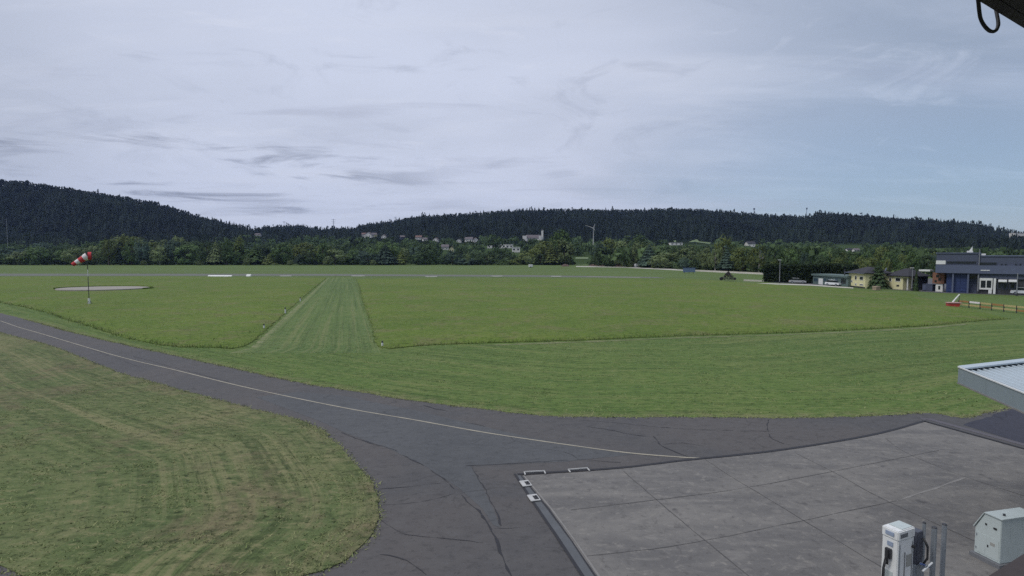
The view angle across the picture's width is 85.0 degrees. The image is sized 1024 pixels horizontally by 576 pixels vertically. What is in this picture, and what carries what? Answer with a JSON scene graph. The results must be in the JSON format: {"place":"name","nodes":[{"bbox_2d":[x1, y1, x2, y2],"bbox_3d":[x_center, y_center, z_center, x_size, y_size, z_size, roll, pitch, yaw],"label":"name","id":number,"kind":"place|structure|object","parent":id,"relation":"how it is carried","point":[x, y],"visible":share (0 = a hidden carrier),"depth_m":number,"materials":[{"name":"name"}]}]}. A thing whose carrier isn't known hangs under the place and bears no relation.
{"place":"outdoors","nodes":[
{"label":"outdoors","id":0,"kind":"place"},
{"bbox_2d":[0,277,325,348],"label":"meadow","id":1,"kind":"structure","parent":0,"point":[33,292],"depth_m":87.60,"materials":[{"name":"green plant"}]},
{"bbox_2d":[71,252,92,303],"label":"windsock","id":2,"kind":"object","parent":1,"relation":"on","point":[84,257],"visible":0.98,"depth_m":85.91,"materials":[{"name":"fabric"}]},
{"bbox_2d":[55,286,145,290],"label":"gravel circle","id":3,"kind":"object","parent":1,"relation":"on","point":[102,288],"visible":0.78,"depth_m":121.63,"materials":[{"name":"gravel"}]},
{"bbox_2d":[0,186,999,263],"bbox_3d":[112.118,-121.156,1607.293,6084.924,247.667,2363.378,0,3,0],"label":"hills","id":4,"kind":"structure","parent":0,"point":[97,230],"depth_m":865.49,"materials":[{"name":"plant"}]},
{"bbox_2d":[485,234,503,249],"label":"tree","id":5,"kind":"object","parent":4,"relation":"on","point":[496,244],"visible":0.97,"depth_m":654.03,"materials":[{"name":"green plant"}]},
{"bbox_2d":[0,179,1023,251],"bbox_3d":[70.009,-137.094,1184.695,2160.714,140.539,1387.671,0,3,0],"label":"conifer forest","id":6,"kind":"object","parent":4,"relation":"on","point":[818,225],"visible":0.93,"depth_m":916.26,"materials":[{"name":"plant"}]},
{"bbox_2d":[0,278,1010,348],"bbox_3d":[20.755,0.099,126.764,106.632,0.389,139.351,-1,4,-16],"label":"meadow","id":7,"kind":"structure","parent":0,"point":[459,303],"depth_m":77.90,"materials":[{"name":"green plant"}]},
{"bbox_2d":[0,264,1023,417],"bbox_3d":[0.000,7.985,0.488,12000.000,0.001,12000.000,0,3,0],"label":"ground","id":8,"kind":"structure","parent":0,"point":[1004,336],"depth_m":40.86,"materials":[{"name":"green plant"}]},
{"bbox_2d":[0,247,25,257],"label":"tree","id":9,"kind":"object","parent":8,"relation":"on","point":[4,250],"visible":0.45,"depth_m":442.27,"materials":[{"name":"green plant"}]},
{"bbox_2d":[4,252,34,264],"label":"tree","id":10,"kind":"object","parent":8,"relation":"on","point":[12,256],"visible":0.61,"depth_m":397.20,"materials":[{"name":"green plant"}]},
{"bbox_2d":[18,247,51,264],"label":"tree","id":11,"kind":"object","parent":8,"relation":"on","point":[38,252],"visible":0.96,"depth_m":395.83,"materials":[{"name":"green plant"}]},
{"bbox_2d":[25,241,54,257],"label":"tree","id":12,"kind":"object","parent":8,"relation":"on","point":[45,245],"visible":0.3,"depth_m":435.48,"materials":[{"name":"green plant"}]},
{"bbox_2d":[59,247,93,262],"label":"tree","id":13,"kind":"object","parent":8,"relation":"on","point":[72,257],"visible":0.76,"depth_m":393.22,"materials":[{"name":"green plant"}]},
{"bbox_2d":[80,245,106,264],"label":"tree","id":14,"kind":"object","parent":8,"relation":"on","point":[95,256],"visible":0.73,"depth_m":401.77,"materials":[{"name":"green plant"}]},
{"bbox_2d":[101,238,118,264],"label":"tree","id":15,"kind":"object","parent":8,"relation":"on","point":[105,253],"visible":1,"depth_m":398.16,"materials":[{"name":"green plant"}]},
{"bbox_2d":[114,235,142,264],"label":"tree","id":16,"kind":"object","parent":8,"relation":"on","point":[123,241],"visible":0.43,"depth_m":406.05,"materials":[{"name":"green plant"}]},
{"bbox_2d":[120,237,139,264],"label":"tree","id":17,"kind":"object","parent":8,"relation":"on","point":[130,255],"visible":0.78,"depth_m":400.13,"materials":[{"name":"green plant"}]},
{"bbox_2d":[131,239,151,264],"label":"tree","id":18,"kind":"object","parent":8,"relation":"on","point":[144,255],"visible":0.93,"depth_m":397.06,"materials":[{"name":"green plant"}]},
{"bbox_2d":[148,246,169,264],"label":"tree","id":19,"kind":"object","parent":8,"relation":"on","point":[159,257],"visible":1,"depth_m":394.76,"materials":[{"name":"green plant"}]},
{"bbox_2d":[161,240,184,261],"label":"tree","id":20,"kind":"object","parent":8,"relation":"on","point":[168,247],"visible":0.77,"depth_m":402.50,"materials":[{"name":"green plant"}]},
{"bbox_2d":[171,244,202,264],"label":"tree","id":21,"kind":"object","parent":8,"relation":"on","point":[181,258],"visible":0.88,"depth_m":401.12,"materials":[{"name":"green plant"}]},
{"bbox_2d":[179,240,201,259],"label":"tree","id":22,"kind":"object","parent":8,"relation":"on","point":[194,243],"visible":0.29,"depth_m":419.39,"materials":[{"name":"green plant"}]},
{"bbox_2d":[197,239,212,264],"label":"tree","id":23,"kind":"object","parent":8,"relation":"on","point":[203,252],"visible":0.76,"depth_m":400.26,"materials":[{"name":"green plant"}]},
{"bbox_2d":[205,240,224,264],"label":"tree","id":24,"kind":"object","parent":8,"relation":"on","point":[216,256],"visible":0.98,"depth_m":395.91,"materials":[{"name":"green plant"}]},
{"bbox_2d":[221,238,232,264],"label":"tree","id":25,"kind":"object","parent":8,"relation":"on","point":[224,248],"visible":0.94,"depth_m":397.08,"materials":[{"name":"green plant"}]},
{"bbox_2d":[221,245,251,261],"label":"tree","id":26,"kind":"object","parent":8,"relation":"on","point":[237,257],"visible":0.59,"depth_m":401.62,"materials":[{"name":"green plant"}]},
{"bbox_2d":[232,236,246,262],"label":"tree","id":27,"kind":"object","parent":8,"relation":"on","point":[239,241],"visible":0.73,"depth_m":408.52,"materials":[{"name":"green plant"}]},
{"bbox_2d":[242,244,265,264],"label":"tree","id":28,"kind":"object","parent":8,"relation":"on","point":[254,254],"visible":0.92,"depth_m":399.69,"materials":[{"name":"green plant"}]},
{"bbox_2d":[257,244,276,257],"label":"tree","id":29,"kind":"object","parent":8,"relation":"on","point":[262,248],"visible":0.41,"depth_m":435.33,"materials":[{"name":"green plant"}]},
{"bbox_2d":[269,241,294,264],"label":"tree","id":30,"kind":"object","parent":8,"relation":"on","point":[282,249],"visible":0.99,"depth_m":401.32,"materials":[{"name":"green plant"}]},
{"bbox_2d":[292,242,317,259],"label":"tree","id":31,"kind":"object","parent":8,"relation":"on","point":[303,248],"visible":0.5,"depth_m":432.76,"materials":[{"name":"green plant"}]},
{"bbox_2d":[231,277,380,352],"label":"mown strip","id":32,"kind":"object","parent":8,"relation":"on","point":[328,304],"visible":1,"depth_m":61.63,"materials":[{"name":"green plant"}]},
{"bbox_2d":[297,251,317,264],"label":"tree","id":33,"kind":"object","parent":8,"relation":"on","point":[307,258],"visible":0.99,"depth_m":396.25,"materials":[{"name":"green plant"}]},
{"bbox_2d":[313,241,332,264],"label":"tree","id":34,"kind":"object","parent":8,"relation":"on","point":[321,257],"visible":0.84,"depth_m":397.55,"materials":[{"name":"green plant"}]},
{"bbox_2d":[0,274,660,277],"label":"runway","id":35,"kind":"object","parent":8,"relation":"on","point":[301,275],"visible":0.83,"depth_m":206.93,"materials":[{"name":"asphalt"}]},
{"bbox_2d":[322,248,349,264],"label":"tree","id":36,"kind":"object","parent":8,"relation":"on","point":[341,254],"visible":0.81,"depth_m":398.20,"materials":[{"name":"green plant"}]},
{"bbox_2d":[328,243,348,258],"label":"tree","id":37,"kind":"object","parent":8,"relation":"on","point":[344,249],"visible":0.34,"depth_m":443.76,"materials":[{"name":"green plant"}]},
{"bbox_2d":[354,252,381,264],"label":"tree","id":38,"kind":"object","parent":8,"relation":"on","point":[365,261],"visible":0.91,"depth_m":393.92,"materials":[{"name":"green plant"}]},
{"bbox_2d":[0,257,766,271],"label":"undergrowth","id":39,"kind":"object","parent":8,"relation":"on","point":[429,262],"visible":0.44,"depth_m":401.01,"materials":[{"name":"green plant"}]},
{"bbox_2d":[368,242,402,264],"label":"tree","id":40,"kind":"object","parent":8,"relation":"on","point":[394,252],"visible":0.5,"depth_m":409.18,"materials":[{"name":"green plant"}]},
{"bbox_2d":[373,244,398,264],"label":"tree","id":41,"kind":"object","parent":8,"relation":"on","point":[385,255],"visible":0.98,"depth_m":396.55,"materials":[{"name":"green plant"}]},
{"bbox_2d":[405,251,426,264],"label":"tree","id":42,"kind":"object","parent":8,"relation":"on","point":[414,260],"visible":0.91,"depth_m":398.81,"materials":[{"name":"green plant"}]},
{"bbox_2d":[416,244,438,261],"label":"tree","id":43,"kind":"object","parent":8,"relation":"on","point":[428,254],"visible":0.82,"depth_m":406.49,"materials":[{"name":"green plant"}]},
{"bbox_2d":[440,250,463,264],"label":"tree","id":44,"kind":"object","parent":8,"relation":"on","point":[444,258],"visible":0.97,"depth_m":396.81,"materials":[{"name":"green plant"}]},
{"bbox_2d":[475,252,498,264],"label":"tree","id":45,"kind":"object","parent":8,"relation":"on","point":[483,261],"visible":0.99,"depth_m":397.14,"materials":[{"name":"green plant"}]},
{"bbox_2d":[0,319,1020,575],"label":"lawn tufts","id":46,"kind":"object","parent":8,"relation":"on","point":[342,447],"visible":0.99,"depth_m":25.88,"materials":[{"name":"green plant"}]},
{"bbox_2d":[0,235,1023,269],"bbox_3d":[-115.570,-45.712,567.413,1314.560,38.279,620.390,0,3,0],"label":"village woodland","id":47,"kind":"object","parent":8,"relation":"on","point":[619,255],"visible":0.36,"depth_m":560.50,"materials":[{"name":"green plant"}]},
{"bbox_2d":[528,243,545,259],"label":"tree","id":48,"kind":"object","parent":8,"relation":"on","point":[540,247],"visible":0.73,"depth_m":407.42,"materials":[{"name":"green plant"}]},
{"bbox_2d":[540,245,562,264],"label":"tree","id":49,"kind":"object","parent":8,"relation":"on","point":[551,256],"visible":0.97,"depth_m":398.70,"materials":[{"name":"green plant"}]},
{"bbox_2d":[529,239,574,260],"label":"tree","id":50,"kind":"object","parent":8,"relation":"on","point":[544,243],"visible":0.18,"depth_m":425.37,"materials":[{"name":"green plant"}]},
{"bbox_2d":[549,228,573,264],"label":"tree","id":51,"kind":"object","parent":8,"relation":"on","point":[560,235],"visible":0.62,"depth_m":406.78,"materials":[{"name":"green plant"}]},
{"bbox_2d":[556,240,574,264],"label":"tree","id":52,"kind":"object","parent":8,"relation":"on","point":[564,256],"visible":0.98,"depth_m":396.74,"materials":[{"name":"green plant"}]},
{"bbox_2d":[617,234,647,266],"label":"tree","id":53,"kind":"object","parent":8,"relation":"on","point":[639,236],"visible":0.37,"depth_m":343.83,"materials":[{"name":"green plant"}]},
{"bbox_2d":[630,240,645,263],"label":"tree","id":54,"kind":"object","parent":8,"relation":"on","point":[635,260],"visible":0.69,"depth_m":334.26,"materials":[{"name":"green plant"}]},
{"bbox_2d":[637,244,659,267],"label":"tree","id":55,"kind":"object","parent":8,"relation":"on","point":[648,253],"visible":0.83,"depth_m":320.36,"materials":[{"name":"green plant"}]},
{"bbox_2d":[647,251,681,267],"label":"tree","id":56,"kind":"object","parent":8,"relation":"on","point":[661,259],"visible":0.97,"depth_m":303.22,"materials":[{"name":"green plant"}]},
{"bbox_2d":[673,245,705,260],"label":"tree","id":57,"kind":"object","parent":8,"relation":"on","point":[692,251],"visible":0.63,"depth_m":328.64,"materials":[{"name":"green plant"}]},
{"bbox_2d":[698,247,709,269],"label":"tree","id":58,"kind":"object","parent":8,"relation":"on","point":[704,259],"visible":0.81,"depth_m":272.32,"materials":[{"name":"green plant"}]},
{"bbox_2d":[707,247,723,270],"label":"tree","id":59,"kind":"object","parent":8,"relation":"on","point":[710,259],"visible":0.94,"depth_m":261.67,"materials":[{"name":"green plant"}]},
{"bbox_2d":[480,324,964,345],"bbox_3d":[24.839,4.615,55.471,56.828,0.001,2.463,-1,4,-15],"label":"worn grass line","id":60,"kind":"object","parent":8,"relation":"on","point":[730,336],"visible":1,"depth_m":54.13,"materials":[{"name":"plant"}]},
{"bbox_2d":[713,234,734,260],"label":"tree","id":61,"kind":"object","parent":8,"relation":"on","point":[723,244],"visible":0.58,"depth_m":269.01,"materials":[{"name":"green plant"}]},
{"bbox_2d":[714,249,733,270],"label":"tree","id":62,"kind":"object","parent":8,"relation":"on","point":[726,262],"visible":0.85,"depth_m":258.78,"materials":[{"name":"green plant"}]},
{"bbox_2d":[728,247,752,271],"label":"tree","id":63,"kind":"object","parent":8,"relation":"on","point":[740,251],"visible":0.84,"depth_m":252.09,"materials":[{"name":"green plant"}]},
{"bbox_2d":[745,245,769,272],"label":"tree","id":64,"kind":"object","parent":8,"relation":"on","point":[761,262],"visible":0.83,"depth_m":237.89,"materials":[{"name":"green plant"}]},
{"bbox_2d":[765,244,783,263],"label":"tree","id":65,"kind":"object","parent":8,"relation":"on","point":[779,253],"visible":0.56,"depth_m":211.34,"materials":[{"name":"green plant"}]},
{"bbox_2d":[779,248,798,263],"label":"tree","id":66,"kind":"object","parent":8,"relation":"on","point":[794,259],"visible":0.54,"depth_m":209.19,"materials":[{"name":"green plant"}]},
{"bbox_2d":[826,247,847,263],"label":"tree","id":67,"kind":"object","parent":8,"relation":"on","point":[837,250],"visible":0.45,"depth_m":212.80,"materials":[{"name":"green plant"}]},
{"bbox_2d":[859,257,880,268],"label":"tree","id":68,"kind":"object","parent":8,"relation":"on","point":[869,259],"visible":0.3,"depth_m":176.84,"materials":[{"name":"green plant"}]},
{"bbox_2d":[873,245,889,266],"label":"tree","id":69,"kind":"object","parent":8,"relation":"on","point":[878,251],"visible":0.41,"depth_m":236.16,"materials":[{"name":"green plant"}]},
{"bbox_2d":[879,250,899,271],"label":"tree","id":70,"kind":"object","parent":8,"relation":"on","point":[894,264],"visible":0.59,"depth_m":215.13,"materials":[{"name":"green plant"}]},
{"bbox_2d":[905,249,920,269],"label":"tree","id":71,"kind":"object","parent":8,"relation":"on","point":[912,256],"visible":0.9,"depth_m":219.78,"materials":[{"name":"green plant"}]},
{"bbox_2d":[918,255,933,272],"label":"tree","id":72,"kind":"object","parent":8,"relation":"on","point":[924,259],"visible":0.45,"depth_m":210.03,"materials":[{"name":"green plant"}]},
{"bbox_2d":[958,300,1023,312],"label":"barrier fence","id":73,"kind":"object","parent":8,"relation":"on","point":[991,307],"visible":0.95,"depth_m":79.23,"materials":[{"name":"wood"}]},
{"bbox_2d":[0,313,1023,575],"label":"taxiway","id":74,"kind":"structure","parent":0,"point":[446,515],"depth_m":23.12,"materials":[{"name":"asphalt"}]},
{"bbox_2d":[0,333,379,575],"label":"grass island","id":75,"kind":"structure","parent":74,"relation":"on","point":[31,371],"depth_m":19.59,"materials":[{"name":"plant"}]},
{"bbox_2d":[1,321,697,457],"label":"taxi line marking","id":76,"kind":"object","parent":74,"relation":"on","point":[378,413],"visible":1,"depth_m":27.66,"materials":[{"name":"beige paint"}]},
{"bbox_2d":[69,342,780,575],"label":"crack seal","id":77,"kind":"object","parent":74,"relation":"on","point":[498,546],"visible":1,"depth_m":19.14,"materials":[{"name":"asphalt"}]},
{"bbox_2d":[257,392,631,526],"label":"newer asphalt","id":78,"kind":"structure","parent":74,"relation":"on","point":[448,453],"depth_m":24.11,"materials":[{"name":"asphalt"}]},
{"bbox_2d":[517,475,596,575],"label":"drain channel","id":79,"kind":"object","parent":74,"relation":"on","point":[571,549],"visible":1,"depth_m":15.71,"materials":[{"name":"metal"}]},
{"bbox_2d":[514,473,595,575],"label":"channel slot","id":80,"kind":"object","parent":79,"relation":"on","point":[557,537],"visible":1,"depth_m":16.09,"materials":[{"name":"steel"}]},
{"bbox_2d":[920,418,1023,445],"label":"apron kerb strip","id":81,"kind":"object","parent":74,"relation":"on","point":[986,434],"visible":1,"depth_m":25.18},
{"bbox_2d":[0,0,1023,232],"label":"sky","id":82,"kind":"structure","parent":0,"point":[256,113],"materials":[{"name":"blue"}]},
{"bbox_2d":[576,266,746,273],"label":"gravel road","id":83,"kind":"structure","parent":0,"point":[642,268],"depth_m":328.19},
{"bbox_2d":[523,422,1023,575],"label":"apron","id":84,"kind":"object","parent":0,"point":[804,548],"visible":1,"depth_m":17.84,"materials":[{"name":"concrete"}]},
{"bbox_2d":[523,475,599,575],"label":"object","id":85,"kind":"object","parent":84,"relation":"on","point":[592,566],"visible":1,"depth_m":16.05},
{"bbox_2d":[517,420,1023,474],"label":"apron edge joint","id":86,"kind":"object","parent":84,"relation":"on","point":[756,452],"visible":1,"depth_m":22.48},
{"bbox_2d":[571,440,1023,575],"bbox_3d":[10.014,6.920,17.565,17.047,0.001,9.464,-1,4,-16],"label":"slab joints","id":87,"kind":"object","parent":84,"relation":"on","point":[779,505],"visible":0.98,"depth_m":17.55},
{"bbox_2d":[881,521,915,575],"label":"fuel dispenser","id":88,"kind":"object","parent":84,"relation":"on","point":[898,546],"visible":1,"depth_m":12.23,"materials":[{"name":"white paint"}]},
{"bbox_2d":[912,528,932,575],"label":"hose unit","id":89,"kind":"object","parent":84,"relation":"on","point":[918,566],"visible":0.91,"depth_m":12.60,"materials":[{"name":"metal"}]},
{"bbox_2d":[922,521,925,575],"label":"steel post","id":90,"kind":"object","parent":84,"relation":"on","point":[924,536],"visible":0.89,"depth_m":12.79,"materials":[{"name":"metal"}]},
{"bbox_2d":[896,477,966,500],"bbox_3d":[14.365,6.832,19.033,4.286,0.001,0.126,-2,4,-27],"label":"pale slab joint","id":91,"kind":"object","parent":84,"relation":"on","point":[933,488],"visible":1,"depth_m":18.96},
{"bbox_2d":[929,526,937,575],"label":"steel post","id":92,"kind":"object","parent":84,"relation":"on","point":[933,547],"visible":0.92,"depth_m":12.76,"materials":[{"name":"metal"}]},
{"bbox_2d":[939,523,946,575],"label":"steel post","id":93,"kind":"object","parent":84,"relation":"on","point":[943,549],"visible":1,"depth_m":13.03,"materials":[{"name":"metal"}]},
{"bbox_2d":[957,358,1023,413],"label":"canopy roof","id":94,"kind":"structure","parent":84,"relation":"on","point":[1001,382],"depth_m":16.14,"materials":[{"name":"white paint"}]},
{"bbox_2d":[969,507,1023,568],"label":"tank cabinet","id":95,"kind":"object","parent":84,"relation":"on","point":[999,539],"visible":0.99,"depth_m":14.33,"materials":[{"name":"metal"}]},
{"bbox_2d":[770,278,1023,295],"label":"yard","id":96,"kind":"structure","parent":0,"point":[929,280],"depth_m":125.59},
{"bbox_2d":[762,263,819,282],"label":"hedge","id":97,"kind":"object","parent":96,"relation":"on","point":[788,272],"visible":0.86,"depth_m":155.46,"materials":[{"name":"green plant"}]},
{"bbox_2d":[811,269,850,286],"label":"shed","id":98,"kind":"structure","parent":96,"relation":"on","point":[844,279],"depth_m":141.75,"materials":[{"name":"white paint"}]},
{"bbox_2d":[816,263,859,274],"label":"hedge","id":99,"kind":"object","parent":96,"relation":"on","point":[832,268],"visible":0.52,"depth_m":151.37,"materials":[{"name":"green plant"}]},
{"bbox_2d":[845,267,891,288],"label":"cream house","id":100,"kind":"structure","parent":96,"relation":"on","point":[860,278],"depth_m":130.65,"materials":[{"name":"paint"}]},
{"bbox_2d":[866,261,891,288],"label":"spruce","id":101,"kind":"object","parent":96,"relation":"on","point":[879,280],"visible":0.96,"depth_m":127.94,"materials":[{"name":"green plant"}]},
{"bbox_2d":[886,268,931,289],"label":"cream house","id":102,"kind":"structure","parent":96,"relation":"on","point":[901,279],"depth_m":124.97,"materials":[{"name":"paint"}]},
{"bbox_2d":[919,269,946,291],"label":"brick annex","id":103,"kind":"object","parent":96,"relation":"on","point":[939,280],"visible":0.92,"depth_m":118.37,"materials":[{"name":"brown brick"}]},
{"bbox_2d":[935,246,1023,294],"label":"workshop","id":104,"kind":"structure","parent":96,"relation":"on","point":[997,274],"depth_m":112.36,"materials":[{"name":"blue paint"}]},
{"bbox_2d":[946,261,976,264],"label":"ribbon window","id":105,"kind":"structure","parent":104,"relation":"in","point":[947,262],"depth_m":114.19,"materials":[{"name":"black glass"}]},
{"bbox_2d":[979,278,992,289],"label":"display window","id":106,"kind":"structure","parent":104,"relation":"in","point":[984,283],"depth_m":112.02,"materials":[{"name":"white paint"}]},
{"bbox_2d":[964,409,1023,442],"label":"canopy pavement","id":107,"kind":"structure","parent":0,"point":[1009,424],"depth_m":26.23,"materials":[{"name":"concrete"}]},
{"bbox_2d":[981,0,1023,27],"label":"roof eave","id":108,"kind":"object","parent":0,"point":[1012,10],"depth_m":1.37,"materials":[{"name":"black"}]},
{"bbox_2d":[976,0,999,32],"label":"cable","id":109,"kind":"object","parent":108,"relation":"hanging from","point":[981,20],"visible":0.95,"depth_m":1.36,"materials":[{"name":"black rubber"}]},
{"bbox_2d":[989,554,1023,575],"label":"balcony rail","id":110,"kind":"object","parent":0,"point":[1015,567],"depth_m":3.55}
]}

